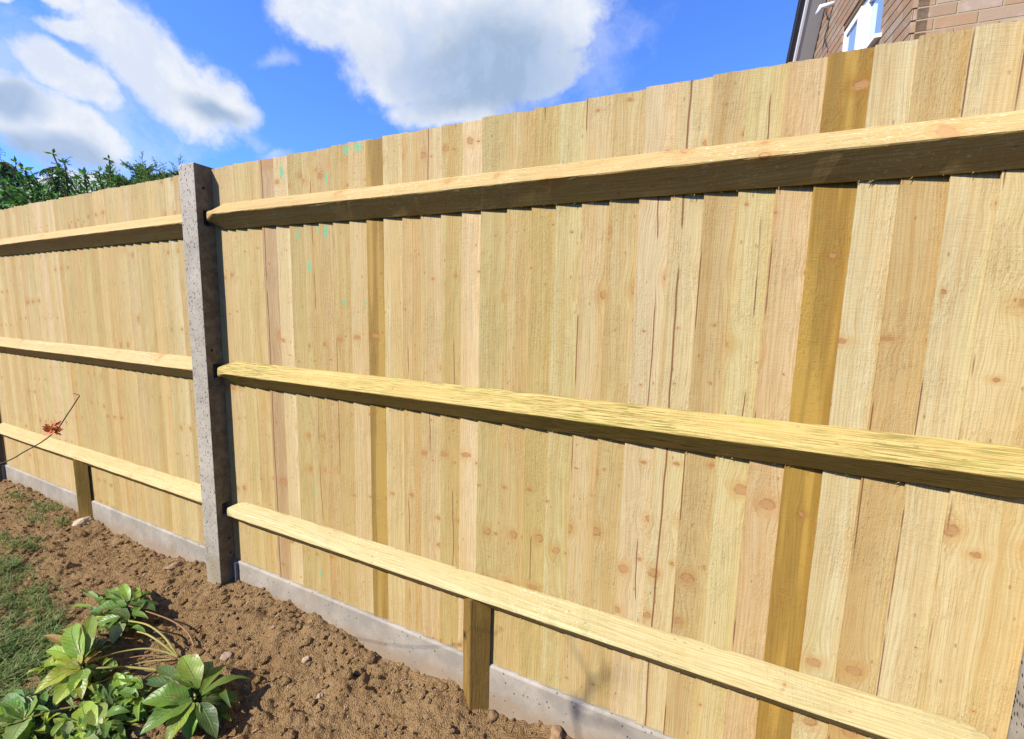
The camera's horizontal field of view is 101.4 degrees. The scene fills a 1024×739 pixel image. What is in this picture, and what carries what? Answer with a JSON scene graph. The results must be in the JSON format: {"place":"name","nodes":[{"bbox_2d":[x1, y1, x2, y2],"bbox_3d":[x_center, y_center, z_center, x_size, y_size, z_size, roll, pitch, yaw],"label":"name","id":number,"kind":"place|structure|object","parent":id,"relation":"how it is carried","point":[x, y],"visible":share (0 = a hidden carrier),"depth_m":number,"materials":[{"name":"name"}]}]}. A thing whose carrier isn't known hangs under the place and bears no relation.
{"place":"outdoors","nodes":[
{"label":"outdoors","id":0,"kind":"place"},
{"bbox_2d":[0,553,76,738],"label":"lawn grass","id":1,"kind":"structure","parent":0,"point":[33,658],"depth_m":1.62,"materials":[{"name":"green plant"}]},
{"bbox_2d":[0,478,573,738],"bbox_3d":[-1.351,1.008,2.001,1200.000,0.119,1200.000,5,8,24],"label":"ground","id":2,"kind":"structure","parent":0,"point":[270,693],"depth_m":1.61,"materials":[{"name":"brown soil"}]},
{"bbox_2d":[0,148,31,207],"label":"conifer","id":3,"kind":"object","parent":2,"relation":"on","point":[4,164],"visible":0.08,"depth_m":4.64,"materials":[{"name":"green plant"}]},
{"bbox_2d":[0,155,40,209],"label":"laurel shrub","id":4,"kind":"object","parent":2,"relation":"on","point":[14,177],"visible":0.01,"depth_m":4.08,"materials":[{"name":"green plant"}]},
{"bbox_2d":[0,175,49,207],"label":"conifer","id":5,"kind":"object","parent":2,"relation":"on","point":[6,195],"visible":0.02,"depth_m":4.43,"materials":[{"name":"green plant"}]},
{"bbox_2d":[0,488,75,596],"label":"weed tufts","id":6,"kind":"object","parent":2,"relation":"on","point":[14,544],"visible":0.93,"depth_m":2.31,"materials":[{"name":"green plant"}]},
{"bbox_2d":[0,393,79,463],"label":"bramble twig","id":7,"kind":"object","parent":2,"relation":"on","point":[52,430],"visible":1,"depth_m":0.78,"materials":[{"name":"brown plant"}]},
{"bbox_2d":[30,156,87,196],"bbox_3d":[-5.194,-0.927,4.919,0.940,2.988,1.039,5,8,24],"label":"conifer","id":8,"kind":"object","parent":2,"relation":"on","point":[58,183],"visible":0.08,"depth_m":4.71,"materials":[{"name":"green plant"}]},
{"bbox_2d":[0,149,123,208],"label":"laurel shrub","id":9,"kind":"object","parent":2,"relation":"on","point":[45,186],"visible":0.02,"depth_m":4.00,"materials":[{"name":"green plant"}]},
{"bbox_2d":[0,154,140,207],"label":"laurel shrub","id":10,"kind":"object","parent":2,"relation":"on","point":[17,195],"visible":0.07,"depth_m":3.77,"materials":[{"name":"green plant"}]},
{"bbox_2d":[72,516,92,525],"bbox_3d":[-2.554,0.904,2.495,0.058,0.045,0.096,5,8,24],"label":"stone","id":11,"kind":"object","parent":2,"relation":"on","point":[83,520],"visible":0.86,"depth_m":2.48,"materials":[{"name":"beige stone"}]},
{"bbox_2d":[78,163,135,190],"bbox_3d":[-4.055,-0.768,4.617,0.993,2.804,1.160,1,7,-4],"label":"conifer","id":12,"kind":"object","parent":2,"relation":"on","point":[106,177],"visible":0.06,"depth_m":4.28,"materials":[{"name":"green plant"}]},
{"bbox_2d":[91,152,157,192],"bbox_3d":[-3.888,-0.818,4.509,1.034,2.936,1.208,2,7,6],"label":"conifer","id":13,"kind":"object","parent":2,"relation":"on","point":[138,169],"visible":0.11,"depth_m":4.26,"materials":[{"name":"green plant"}]},
{"bbox_2d":[0,584,249,738],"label":"leafy plant","id":14,"kind":"object","parent":2,"relation":"on","point":[185,698],"visible":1,"depth_m":1.36,"materials":[{"name":"green plant"}]},
{"bbox_2d":[117,158,169,185],"bbox_3d":[-3.643,-0.780,4.538,0.942,2.866,0.878,5,8,24],"label":"conifer","id":15,"kind":"object","parent":2,"relation":"on","point":[159,176],"visible":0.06,"depth_m":4.33,"materials":[{"name":"green plant"}]},
{"bbox_2d":[140,155,183,182],"bbox_3d":[-3.389,-0.757,4.407,0.776,2.865,0.838,5,8,24],"label":"conifer","id":16,"kind":"object","parent":2,"relation":"on","point":[171,173],"visible":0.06,"depth_m":4.19,"materials":[{"name":"green plant"}]},
{"bbox_2d":[163,561,181,571],"bbox_3d":[-1.686,0.984,2.087,0.052,0.043,0.076,5,8,24],"label":"stone","id":17,"kind":"object","parent":2,"relation":"on","point":[171,566],"visible":0.87,"depth_m":2.07,"materials":[{"name":"beige stone"}]},
{"bbox_2d":[220,651,231,660],"bbox_3d":[-1.083,1.087,1.588,0.049,0.025,0.040,5,8,24],"label":"stone","id":18,"kind":"object","parent":2,"relation":"on","point":[225,656],"visible":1,"depth_m":1.58,"materials":[{"name":"beige stone"}]},
{"bbox_2d":[302,656,309,662],"bbox_3d":[-0.772,1.084,1.568,0.028,0.014,0.027,-4,9,-35],"label":"stone","id":19,"kind":"object","parent":2,"relation":"on","point":[305,659],"visible":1,"depth_m":1.56,"materials":[{"name":"beige stone"}]},
{"bbox_2d":[316,693,323,698],"bbox_3d":[-0.657,1.116,1.434,0.018,0.016,0.026,5,8,24],"label":"stone","id":20,"kind":"object","parent":2,"relation":"on","point":[319,695],"visible":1,"depth_m":1.43,"materials":[{"name":"beige stone"}]},
{"bbox_2d":[487,709,497,723],"bbox_3d":[-0.065,1.146,1.382,0.033,0.025,0.046,5,8,24],"label":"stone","id":21,"kind":"object","parent":2,"relation":"on","point":[492,716],"visible":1,"depth_m":1.38,"materials":[{"name":"stone"}]},
{"bbox_2d":[0,19,1023,738],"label":"fence","id":22,"kind":"object","parent":2,"relation":"on","point":[688,409],"visible":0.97,"depth_m":1.15,"materials":[{"name":"wood"}]},
{"bbox_2d":[550,725,562,738],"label":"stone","id":23,"kind":"object","parent":2,"relation":"on","point":[556,731],"visible":1,"depth_m":1.28,"materials":[{"name":"stone"}]},
{"bbox_2d":[785,0,1023,63],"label":"brick house","id":24,"kind":"structure","parent":2,"relation":"on","point":[823,28],"depth_m":3.29,"materials":[{"name":"brick"}]},
{"bbox_2d":[842,0,883,51],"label":"window","id":25,"kind":"structure","parent":24,"relation":"in","point":[863,31],"depth_m":3.50,"materials":[{"name":"white plastic"}]},
{"bbox_2d":[0,0,797,193],"label":"sky","id":26,"kind":"structure","parent":0,"point":[214,84],"materials":[{"name":"blue"}]}
]}

